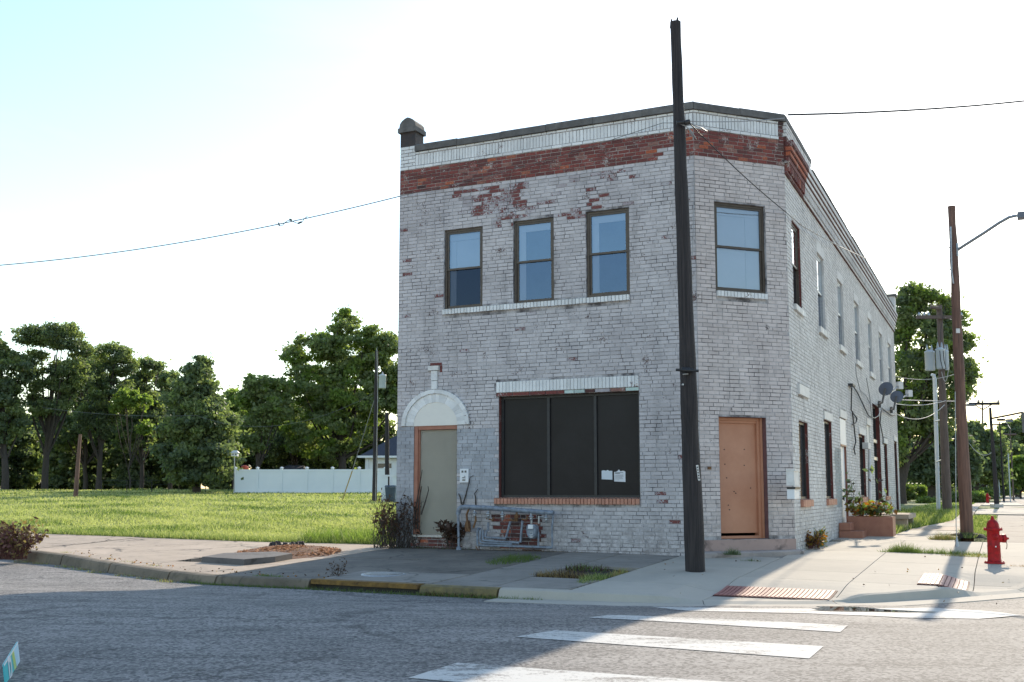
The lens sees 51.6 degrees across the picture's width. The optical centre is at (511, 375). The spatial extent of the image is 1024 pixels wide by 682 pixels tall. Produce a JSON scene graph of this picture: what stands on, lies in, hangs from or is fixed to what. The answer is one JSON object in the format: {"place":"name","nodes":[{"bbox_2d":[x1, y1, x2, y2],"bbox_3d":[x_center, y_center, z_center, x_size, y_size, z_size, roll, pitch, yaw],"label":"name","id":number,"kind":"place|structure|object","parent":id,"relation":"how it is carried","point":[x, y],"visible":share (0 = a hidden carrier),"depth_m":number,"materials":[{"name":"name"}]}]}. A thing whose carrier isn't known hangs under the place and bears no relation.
{"place":"outdoors","nodes":[
{"label":"outdoors","id":0,"kind":"place"},
{"bbox_2d":[0,559,1023,681],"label":"road","id":1,"kind":"structure","parent":0,"point":[58,623],"depth_m":9.04,"materials":[{"name":"grey asphalt"}]},
{"bbox_2d":[2,642,19,681],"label":"yard sign","id":2,"kind":"object","parent":1,"relation":"on","point":[11,663],"visible":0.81,"depth_m":7.26,"materials":[{"name":"white paint"}]},
{"bbox_2d":[311,578,423,592],"bbox_3d":[-2.095,3.116,15.198,1.867,0.315,0.192,-3,-7,28],"label":"storm drain","id":3,"kind":"object","parent":1,"relation":"on","point":[365,585],"visible":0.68,"depth_m":15.16,"materials":[{"name":"yellow metal"}]},
{"bbox_2d":[813,606,930,611],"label":"puddle","id":4,"kind":"object","parent":1,"relation":"on","point":[836,608],"visible":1,"depth_m":11.92,"materials":[{"name":"grey liquid"}]},
{"bbox_2d":[0,488,1023,541],"bbox_3d":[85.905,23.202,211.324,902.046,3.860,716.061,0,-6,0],"label":"ground","id":5,"kind":"structure","parent":0,"point":[910,503],"depth_m":47.82,"materials":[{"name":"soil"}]},
{"bbox_2d":[0,330,40,489],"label":"tree","id":6,"kind":"object","parent":5,"relation":"on","point":[11,388],"visible":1,"depth_m":79.87,"materials":[{"name":"green plant"}]},
{"bbox_2d":[0,407,42,489],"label":"shrub","id":7,"kind":"object","parent":5,"relation":"on","point":[26,454],"visible":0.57,"depth_m":100.00,"materials":[{"name":"green plant"}]},
{"bbox_2d":[0,516,48,559],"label":"red shrub","id":8,"kind":"object","parent":5,"relation":"on","point":[13,541],"visible":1,"depth_m":21.14,"materials":[{"name":"plant"}]},
{"bbox_2d":[23,407,50,489],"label":"shrub","id":9,"kind":"object","parent":5,"relation":"on","point":[37,422],"visible":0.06,"depth_m":102.73,"materials":[{"name":"green plant"}]},
{"bbox_2d":[1,317,102,489],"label":"tree","id":10,"kind":"object","parent":5,"relation":"on","point":[78,371],"visible":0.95,"depth_m":82.80,"materials":[{"name":"green plant"}]},
{"bbox_2d":[34,409,95,489],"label":"shrub","id":11,"kind":"object","parent":5,"relation":"on","point":[62,465],"visible":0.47,"depth_m":96.54,"materials":[{"name":"green plant"}]},
{"bbox_2d":[30,356,117,489],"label":"tree","id":12,"kind":"object","parent":5,"relation":"on","point":[65,442],"visible":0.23,"depth_m":94.27,"materials":[{"name":"green plant"}]},
{"bbox_2d":[73,434,81,496],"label":"utility pole","id":13,"kind":"object","parent":5,"relation":"on","point":[76,482],"visible":0.88,"depth_m":58.59,"materials":[{"name":"brown wood"}]},
{"bbox_2d":[71,410,117,489],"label":"shrub","id":14,"kind":"object","parent":5,"relation":"on","point":[92,473],"visible":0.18,"depth_m":100.01,"materials":[{"name":"green plant"}]},
{"bbox_2d":[66,340,142,489],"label":"tree","id":15,"kind":"object","parent":5,"relation":"on","point":[99,395],"visible":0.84,"depth_m":87.55,"materials":[{"name":"green plant"}]},
{"bbox_2d":[94,420,128,489],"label":"shrub","id":16,"kind":"object","parent":5,"relation":"on","point":[108,474],"visible":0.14,"depth_m":102.41,"materials":[{"name":"green plant"}]},
{"bbox_2d":[104,412,157,489],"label":"shrub","id":17,"kind":"object","parent":5,"relation":"on","point":[121,471],"visible":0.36,"depth_m":96.44,"materials":[{"name":"green plant"}]},
{"bbox_2d":[108,386,158,488],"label":"tree","id":18,"kind":"object","parent":5,"relation":"on","point":[133,398],"visible":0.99,"depth_m":85.79,"materials":[{"name":"green plant"}]},
{"bbox_2d":[109,354,171,488],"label":"tree","id":19,"kind":"object","parent":5,"relation":"on","point":[149,369],"visible":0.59,"depth_m":91.63,"materials":[{"name":"green plant"}]},
{"bbox_2d":[144,436,176,489],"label":"shrub","id":20,"kind":"object","parent":5,"relation":"on","point":[157,471],"visible":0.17,"depth_m":99.50,"materials":[{"name":"green plant"}]},
{"bbox_2d":[147,369,182,489],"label":"tree","id":21,"kind":"object","parent":5,"relation":"on","point":[163,376],"visible":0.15,"depth_m":96.59,"materials":[{"name":"green plant"}]},
{"bbox_2d":[143,352,250,492],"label":"tree","id":22,"kind":"object","parent":5,"relation":"on","point":[190,458],"visible":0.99,"depth_m":68.56,"materials":[{"name":"green plant"}]},
{"bbox_2d":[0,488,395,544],"bbox_3d":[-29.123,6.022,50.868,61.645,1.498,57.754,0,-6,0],"label":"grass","id":23,"kind":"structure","parent":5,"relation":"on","point":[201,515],"depth_m":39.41,"materials":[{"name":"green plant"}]},
{"bbox_2d":[223,386,255,488],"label":"tree","id":24,"kind":"object","parent":5,"relation":"on","point":[229,394],"visible":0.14,"depth_m":96.35,"materials":[{"name":"green plant"}]},
{"bbox_2d":[231,372,301,468],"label":"tree","id":25,"kind":"object","parent":5,"relation":"on","point":[266,400],"visible":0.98,"depth_m":87.24,"materials":[{"name":"green plant"}]},
{"bbox_2d":[254,403,328,465],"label":"tree","id":26,"kind":"object","parent":5,"relation":"on","point":[276,455],"visible":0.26,"depth_m":94.81,"materials":[{"name":"green plant"}]},
{"bbox_2d":[272,412,311,468],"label":"shrub","id":27,"kind":"object","parent":5,"relation":"on","point":[286,462],"visible":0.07,"depth_m":96.32,"materials":[{"name":"green plant"}]},
{"bbox_2d":[235,467,384,492],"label":"vinyl fence","id":28,"kind":"object","parent":5,"relation":"on","point":[282,480],"visible":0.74,"depth_m":68.70,"materials":[{"name":"white paint"}]},
{"bbox_2d":[303,409,338,468],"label":"shrub","id":29,"kind":"object","parent":5,"relation":"on","point":[318,464],"visible":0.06,"depth_m":100.11,"materials":[{"name":"green plant"}]},
{"bbox_2d":[275,304,397,468],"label":"tree","id":30,"kind":"object","parent":5,"relation":"on","point":[333,389],"visible":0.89,"depth_m":91.18,"materials":[{"name":"green plant"}]},
{"bbox_2d":[293,526,392,543],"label":"grass","id":31,"kind":"structure","parent":5,"relation":"on","point":[359,534],"depth_m":23.34,"materials":[{"name":"green plant"}]},
{"bbox_2d":[353,411,396,468],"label":"tree","id":32,"kind":"object","parent":5,"relation":"on","point":[380,433],"visible":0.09,"depth_m":97.31,"materials":[{"name":"green plant"}]},
{"bbox_2d":[357,436,396,484],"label":"white house","id":33,"kind":"structure","parent":5,"relation":"on","point":[368,456],"depth_m":81.74,"materials":[{"name":"paint"}]},
{"bbox_2d":[372,351,385,501],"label":"utility pole","id":34,"kind":"object","parent":5,"relation":"on","point":[382,380],"visible":0.94,"depth_m":51.77,"materials":[{"name":"brown wood"}]},
{"bbox_2d":[385,413,389,484],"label":"utility pole","id":35,"kind":"object","parent":5,"relation":"on","point":[387,444],"visible":0.73,"depth_m":50.81,"materials":[{"name":"brown wood"}]},
{"bbox_2d":[380,475,396,501],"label":"vinyl fence","id":36,"kind":"object","parent":5,"relation":"on","point":[384,480],"visible":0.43,"depth_m":50.60,"materials":[{"name":"white paint"}]},
{"bbox_2d":[385,485,395,501],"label":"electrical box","id":37,"kind":"object","parent":5,"relation":"on","point":[390,489],"visible":0.82,"depth_m":49.77,"materials":[{"name":"plastic"}]},
{"bbox_2d":[5,550,1023,606],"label":"kerb","id":38,"kind":"structure","parent":5,"relation":"on","point":[927,595],"depth_m":14.05,"materials":[{"name":"concrete"}]},
{"bbox_2d":[396,101,900,557],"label":"corner building","id":39,"kind":"structure","parent":5,"relation":"on","point":[538,341],"depth_m":20.31,"materials":[{"name":"brick"}]},
{"bbox_2d":[0,196,399,265],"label":"overhead wire","id":40,"kind":"object","parent":39,"relation":"attached to","point":[207,237],"visible":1,"depth_m":23.05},
{"bbox_2d":[367,488,421,547],"bbox_3d":[-2.339,2.846,21.156,1.166,1.208,0.859,0,-6,0],"label":"dead vine","id":41,"kind":"object","parent":39,"relation":"attached to","point":[392,523],"visible":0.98,"depth_m":21.11,"materials":[{"name":"plant"}]},
{"bbox_2d":[411,425,456,536],"bbox_3d":[-1.515,2.116,21.169,1.047,2.220,0.190,-3,-7,25],"label":"door","id":42,"kind":"structure","parent":39,"relation":"in","point":[435,447],"depth_m":21.18,"materials":[{"name":"beige paint"}]},
{"bbox_2d":[414,472,477,528],"bbox_3d":[-1.312,2.454,20.931,1.441,1.179,0.030,-3,-7,25],"label":"dead vine","id":43,"kind":"object","parent":39,"relation":"attached to","point":[427,495],"visible":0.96,"depth_m":21.12,"materials":[{"name":"brown plant"}]},
{"bbox_2d":[444,226,482,308],"bbox_3d":[-0.957,-2.146,21.390,0.846,1.650,0.487,0,-6,0],"label":"window","id":44,"kind":"structure","parent":39,"relation":"in","point":[463,247],"depth_m":21.44,"materials":[{"name":"blue glass"}]},
{"bbox_2d":[513,217,553,302],"bbox_3d":[0.446,-2.227,20.747,0.837,1.670,0.482,0,-6,0],"label":"window","id":45,"kind":"structure","parent":39,"relation":"in","point":[533,239],"depth_m":20.81,"materials":[{"name":"blue glass"}]},
{"bbox_2d":[499,391,639,497],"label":"shop window","id":46,"kind":"structure","parent":39,"relation":"in","point":[551,445],"depth_m":20.13,"materials":[{"name":"black metal"}]},
{"bbox_2d":[586,207,629,297],"bbox_3d":[1.837,-2.315,20.110,0.841,1.665,0.484,0,-6,0],"label":"window","id":47,"kind":"structure","parent":39,"relation":"in","point":[607,231],"depth_m":20.17,"materials":[{"name":"blue glass"}]},
{"bbox_2d":[714,201,766,293],"bbox_3d":[4.223,-2.357,19.727,1.071,1.675,0.503,0,-6,0],"label":"window","id":48,"kind":"structure","parent":39,"relation":"in","point":[740,242],"depth_m":19.80,"materials":[{"name":"blue glass"}]},
{"bbox_2d":[719,416,768,538],"bbox_3d":[4.149,1.872,19.318,0.993,2.198,0.294,2,-7,-20],"label":"door","id":49,"kind":"structure","parent":39,"relation":"in","point":[742,440],"depth_m":19.40,"materials":[{"name":"orange paint"}]},
{"bbox_2d":[786,469,799,485],"bbox_3d":[5.059,1.843,19.051,0.160,0.289,0.499,-3,-7,25],"label":"mailbox","id":50,"kind":"object","parent":39,"relation":"attached to","point":[792,477],"visible":1,"depth_m":18.85,"materials":[{"name":"white paint"}]},
{"bbox_2d":[791,221,801,307],"bbox_3d":[5.570,-2.162,20.968,0.503,1.670,0.889,0,-6,0],"label":"window","id":51,"kind":"structure","parent":39,"relation":"in","point":[795,230],"depth_m":21.31,"materials":[{"name":"black glass"}]},
{"bbox_2d":[798,421,809,498],"bbox_3d":[5.662,1.667,20.702,0.094,1.510,1.040,-3,-7,25],"label":"window","id":52,"kind":"structure","parent":39,"relation":"in","point":[803,432],"depth_m":21.11,"materials":[{"name":"black glass"}]},
{"bbox_2d":[816,253,824,328],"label":"window","id":53,"kind":"structure","parent":39,"relation":"in","point":[820,273],"depth_m":24.13,"materials":[{"name":"glass"}]},
{"bbox_2d":[824,420,833,497],"bbox_3d":[7.033,1.889,23.664,0.094,1.730,1.080,-3,-7,25],"label":"window","id":54,"kind":"structure","parent":39,"relation":"in","point":[827,425],"depth_m":24.09,"materials":[{"name":"black glass"}]},
{"bbox_2d":[837,279,843,345],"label":"window","id":55,"kind":"structure","parent":39,"relation":"in","point":[839,286],"depth_m":26.95,"materials":[{"name":"glass"}]},
{"bbox_2d":[839,417,847,521],"bbox_3d":[8.095,2.360,25.833,0.090,2.610,1.020,-3,-7,25],"label":"door","id":56,"kind":"structure","parent":39,"relation":"in","point":[842,421],"depth_m":26.06,"materials":[{"name":"white paint"}]},
{"bbox_2d":[854,301,859,360],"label":"window","id":57,"kind":"structure","parent":39,"relation":"in","point":[856,317],"depth_m":29.93,"materials":[{"name":"glass"}]},
{"bbox_2d":[859,434,866,496],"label":"window","id":58,"kind":"structure","parent":39,"relation":"in","point":[861,438],"depth_m":29.83,"materials":[{"name":"black glass"}]},
{"bbox_2d":[868,449,871,500],"bbox_3d":[10.052,2.922,29.756,0.094,1.680,0.472,-3,-7,25],"label":"downpipe","id":59,"kind":"object","parent":39,"relation":"attached to","point":[869,477],"visible":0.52,"depth_m":29.73,"materials":[{"name":"white metal"}]},
{"bbox_2d":[867,318,872,372],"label":"window","id":60,"kind":"structure","parent":39,"relation":"in","point":[869,322],"depth_m":32.87,"materials":[{"name":"glass"}]},
{"bbox_2d":[872,403,881,501],"bbox_3d":[11.277,2.435,32.918,0.154,3.000,1.950,-3,-7,25],"label":"tall window","id":61,"kind":"structure","parent":39,"relation":"in","point":[876,426],"depth_m":33.77,"materials":[{"name":"brown glass"}]},
{"bbox_2d":[877,382,902,407],"bbox_3d":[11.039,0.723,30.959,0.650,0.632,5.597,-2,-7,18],"label":"satellite dish","id":62,"kind":"object","parent":39,"relation":"attached to","point":[885,388],"visible":1,"depth_m":28.48,"materials":[{"name":"metal"}]},
{"bbox_2d":[894,441,898,510],"bbox_3d":[13.904,3.716,38.399,0.074,2.600,1.000,-3,-7,25],"label":"door","id":63,"kind":"structure","parent":39,"relation":"in","point":[895,449],"depth_m":38.82,"materials":[{"name":"brown wood"}]},
{"bbox_2d":[890,390,912,412],"bbox_3d":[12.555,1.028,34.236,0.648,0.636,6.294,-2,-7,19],"label":"satellite dish","id":64,"kind":"object","parent":39,"relation":"attached to","point":[896,397],"visible":1,"depth_m":31.45,"materials":[{"name":"metal"}]},
{"bbox_2d":[787,100,1023,115],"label":"overhead wire","id":65,"kind":"object","parent":39,"relation":"attached to","point":[798,114],"visible":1,"depth_m":20.23,"materials":[{"name":"black metal"}]},
{"bbox_2d":[875,513,915,529],"bbox_3d":[10.377,3.990,28.828,1.000,0.448,2.500,-3,-7,25],"label":"concrete bench","id":66,"kind":"object","parent":5,"relation":"on","point":[901,519],"visible":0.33,"depth_m":27.68,"materials":[{"name":"grey concrete"}]},
{"bbox_2d":[905,483,918,500],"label":"bush","id":67,"kind":"object","parent":5,"relation":"on","point":[911,494],"visible":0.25,"depth_m":71.07,"materials":[{"name":"green plant"}]},
{"bbox_2d":[916,305,962,509],"bbox_3d":[16.108,1.273,39.518,1.561,7.944,0.950,4,-7,-30],"label":"utility pole","id":68,"kind":"object","parent":5,"relation":"on","point":[942,356],"visible":0.94,"depth_m":39.60,"materials":[{"name":"grey wood"}]},
{"bbox_2d":[931,373,940,509],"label":"service conduit","id":69,"kind":"object","parent":68,"relation":"attached to","point":[936,443],"visible":0.84,"depth_m":40.96,"materials":[{"name":"metal"}]},
{"bbox_2d":[894,279,989,503],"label":"tree","id":70,"kind":"object","parent":5,"relation":"on","point":[909,361],"visible":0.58,"depth_m":57.56,"materials":[{"name":"green plant"}]},
{"bbox_2d":[899,431,989,497],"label":"tree","id":71,"kind":"object","parent":5,"relation":"on","point":[922,468],"visible":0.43,"depth_m":66.72,"materials":[{"name":"green plant"}]},
{"bbox_2d":[892,502,996,536],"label":"grass","id":72,"kind":"structure","parent":5,"relation":"on","point":[928,515],"depth_m":33.73,"materials":[{"name":"green plant"}]},
{"bbox_2d":[972,490,993,502],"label":"bush","id":73,"kind":"object","parent":5,"relation":"on","point":[978,496],"visible":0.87,"depth_m":61.12,"materials":[{"name":"green plant"}]},
{"bbox_2d":[966,400,999,485],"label":"utility pole","id":74,"kind":"object","parent":5,"relation":"on","point":[983,403],"visible":0.59,"depth_m":82.18,"materials":[{"name":"brown wood"}]},
{"bbox_2d":[967,417,1017,490],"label":"tree","id":75,"kind":"object","parent":5,"relation":"on","point":[983,437],"visible":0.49,"depth_m":73.86,"materials":[{"name":"green plant"}]},
{"bbox_2d":[993,419,1012,501],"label":"utility pole","id":76,"kind":"object","parent":5,"relation":"on","point":[999,424],"visible":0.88,"depth_m":68.71,"materials":[{"name":"brown wood"}]},
{"bbox_2d":[991,445,1019,497],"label":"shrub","id":77,"kind":"object","parent":5,"relation":"on","point":[1006,490],"visible":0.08,"depth_m":100.81,"materials":[{"name":"green plant"}]},
{"bbox_2d":[989,407,1022,507],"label":"utility pole","id":78,"kind":"object","parent":5,"relation":"on","point":[996,504],"visible":0.87,"depth_m":46.25,"materials":[{"name":"brown wood"}]},
{"bbox_2d":[994,415,1023,496],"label":"tree","id":79,"kind":"object","parent":5,"relation":"on","point":[1015,425],"visible":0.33,"depth_m":119.01,"materials":[{"name":"green plant"}]},
{"bbox_2d":[1000,440,1023,497],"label":"shrub","id":80,"kind":"object","parent":5,"relation":"on","point":[1015,450],"visible":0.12,"depth_m":105.00,"materials":[{"name":"green plant"}]},
{"bbox_2d":[1005,454,1023,498],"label":"tree","id":81,"kind":"object","parent":5,"relation":"on","point":[1018,464],"visible":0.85,"depth_m":94.21,"materials":[{"name":"green plant"}]},
{"bbox_2d":[0,0,1023,492],"label":"sky","id":82,"kind":"structure","parent":0,"point":[125,125],"materials":[{"name":"white"}]},
{"bbox_2d":[25,502,1023,599],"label":"pavement","id":83,"kind":"structure","parent":0,"point":[833,568],"depth_m":17.34,"materials":[{"name":"concrete"}]},
{"bbox_2d":[201,551,291,564],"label":"broken slab","id":84,"kind":"structure","parent":83,"relation":"on","point":[244,558],"depth_m":18.52,"materials":[{"name":"grey concrete"}]},
{"bbox_2d":[235,544,341,558],"bbox_3d":[-4.243,3.362,20.250,2.116,0.187,2.351,-2,-7,16],"label":"mulch bed","id":85,"kind":"object","parent":83,"relation":"on","point":[295,551],"visible":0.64,"depth_m":19.70,"materials":[{"name":"orange wood"}]},
{"bbox_2d":[361,572,404,576],"bbox_3d":[-1.957,3.040,16.146,0.690,0.043,0.690,0,-6,0],"label":"manhole cover","id":86,"kind":"object","parent":83,"relation":"on","point":[378,574],"visible":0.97,"depth_m":15.99,"materials":[{"name":"metal"}]},
{"bbox_2d":[433,519,464,546],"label":"dry weeds","id":87,"kind":"object","parent":83,"relation":"on","point":[450,532],"visible":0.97,"depth_m":20.63,"materials":[{"name":"brown plant"}]},
{"bbox_2d":[456,505,554,549],"bbox_3d":[-0.135,2.924,20.161,2.066,0.904,0.171,-3,-7,25],"label":"gas pipe manifold","id":88,"kind":"object","parent":83,"relation":"on","point":[495,543],"visible":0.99,"depth_m":20.15,"materials":[{"name":"metal"}]},
{"bbox_2d":[526,514,543,538],"bbox_3d":[0.459,2.835,19.809,0.385,0.448,0.185,-3,-7,25],"label":"gas meter","id":89,"kind":"object","parent":88,"relation":"hanging from","point":[532,529],"visible":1,"depth_m":19.79,"materials":[{"name":"white paint"}]},
{"bbox_2d":[485,552,540,564],"bbox_3d":[0.008,3.124,18.156,0.847,0.226,1.691,-4,-7,30],"label":"weed patch","id":90,"kind":"object","parent":83,"relation":"on","point":[527,557],"visible":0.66,"depth_m":18.09,"materials":[{"name":"green plant"}]},
{"bbox_2d":[576,572,612,582],"bbox_3d":[1.166,2.895,15.220,0.410,0.182,1.150,-3,-7,28],"label":"weed patch","id":91,"kind":"object","parent":83,"relation":"on","point":[599,577],"visible":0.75,"depth_m":15.22,"materials":[{"name":"green plant"}]},
{"bbox_2d":[670,17,704,571],"bbox_3d":[2.790,-1.320,16.773,0.501,9.038,0.515,0,-6,0],"label":"utility pole","id":92,"kind":"object","parent":83,"relation":"on","point":[694,547],"visible":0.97,"depth_m":16.59,"materials":[{"name":"brown wood"}]},
{"bbox_2d":[402,123,661,195],"bbox_3d":[0.872,-4.158,20.215,2.062,0.990,7.087,6,-9,-44],"label":"facade cable","id":93,"kind":"object","parent":92,"relation":"attached to","point":[534,163],"visible":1,"depth_m":20.77,"materials":[{"name":"rubber"}]},
{"bbox_2d":[805,528,827,548],"bbox_3d":[5.804,3.179,20.465,0.625,0.480,0.399,0,-6,0],"label":"rust weed","id":94,"kind":"object","parent":83,"relation":"on","point":[814,540],"visible":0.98,"depth_m":20.39,"materials":[{"name":"orange plant"}]},
{"bbox_2d":[839,522,866,537],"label":"door steps","id":95,"kind":"structure","parent":83,"relation":"on","point":[846,530],"depth_m":24.39,"materials":[{"name":"brick"}]},
{"bbox_2d":[847,515,895,536],"bbox_3d":[8.602,3.627,25.315,1.020,0.522,0.700,-3,-7,25],"label":"planter box","id":96,"kind":"object","parent":83,"relation":"on","point":[884,526],"visible":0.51,"depth_m":24.97,"materials":[{"name":"brick"}]},
{"bbox_2d":[842,465,893,516],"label":"planter plants","id":97,"kind":"object","parent":96,"relation":"in","point":[857,499],"visible":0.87,"depth_m":25.57,"materials":[{"name":"green plant"}]},
{"bbox_2d":[844,499,897,516],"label":"planter plants","id":98,"kind":"object","parent":96,"relation":"in","point":[870,508],"visible":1,"depth_m":25.27,"materials":[{"name":"green plant"}]},
{"bbox_2d":[877,546,986,555],"bbox_3d":[7.739,3.195,19.305,2.100,0.203,0.503,-3,-7,23],"label":"weed patch","id":99,"kind":"object","parent":83,"relation":"on","point":[929,551],"visible":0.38,"depth_m":19.27,"materials":[{"name":"green plant"}]},
{"bbox_2d":[955,392,958,546],"bbox_3d":[8.988,1.898,21.463,0.191,3.147,0.092,3,-7,-22],"label":"guy wire","id":100,"kind":"object","parent":83,"relation":"on","point":[956,543],"visible":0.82,"depth_m":21.45,"materials":[{"name":"metal"}]},
{"bbox_2d":[947,205,1023,541],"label":"street light pole","id":101,"kind":"object","parent":83,"relation":"on","point":[965,493],"visible":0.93,"depth_m":25.25,"materials":[{"name":"brown wood"}]},
{"bbox_2d":[983,516,1008,563],"bbox_3d":[8.007,2.728,17.565,0.343,0.780,0.341,5,-8,-37],"label":"fire hydrant","id":102,"kind":"object","parent":83,"relation":"on","point":[995,537],"visible":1,"depth_m":17.48,"materials":[{"name":"red metal"}]},
{"bbox_2d":[997,496,1023,542],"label":"side road","id":103,"kind":"structure","parent":0,"point":[1012,526],"depth_m":31.01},
{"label":"soil bed","id":104,"kind":"structure","parent":0,"visible":0},
{"bbox_2d":[566,569,630,577],"bbox_3d":[1.166,3.070,16.199,1.030,0.099,1.700,-3,-7,25],"label":"planting pit","id":105,"kind":"object","parent":104,"relation":"on","point":[601,573],"visible":0.15,"depth_m":16.61,"materials":[{"name":"soil"}]},
{"bbox_2d":[531,567,591,578],"bbox_3d":[0.734,2.902,15.632,1.094,0.213,0.447,-3,-7,24],"label":"weed patch","id":106,"kind":"object","parent":105,"relation":"on","point":[562,574],"visible":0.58,"depth_m":15.62,"materials":[{"name":"plant"}]},
{"bbox_2d":[565,563,608,571],"bbox_3d":[1.179,3.009,16.782,0.822,0.179,0.612,0,-6,0],"label":"weed patch","id":107,"kind":"object","parent":105,"relation":"on","point":[585,568],"visible":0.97,"depth_m":16.67,"materials":[{"name":"green plant"}]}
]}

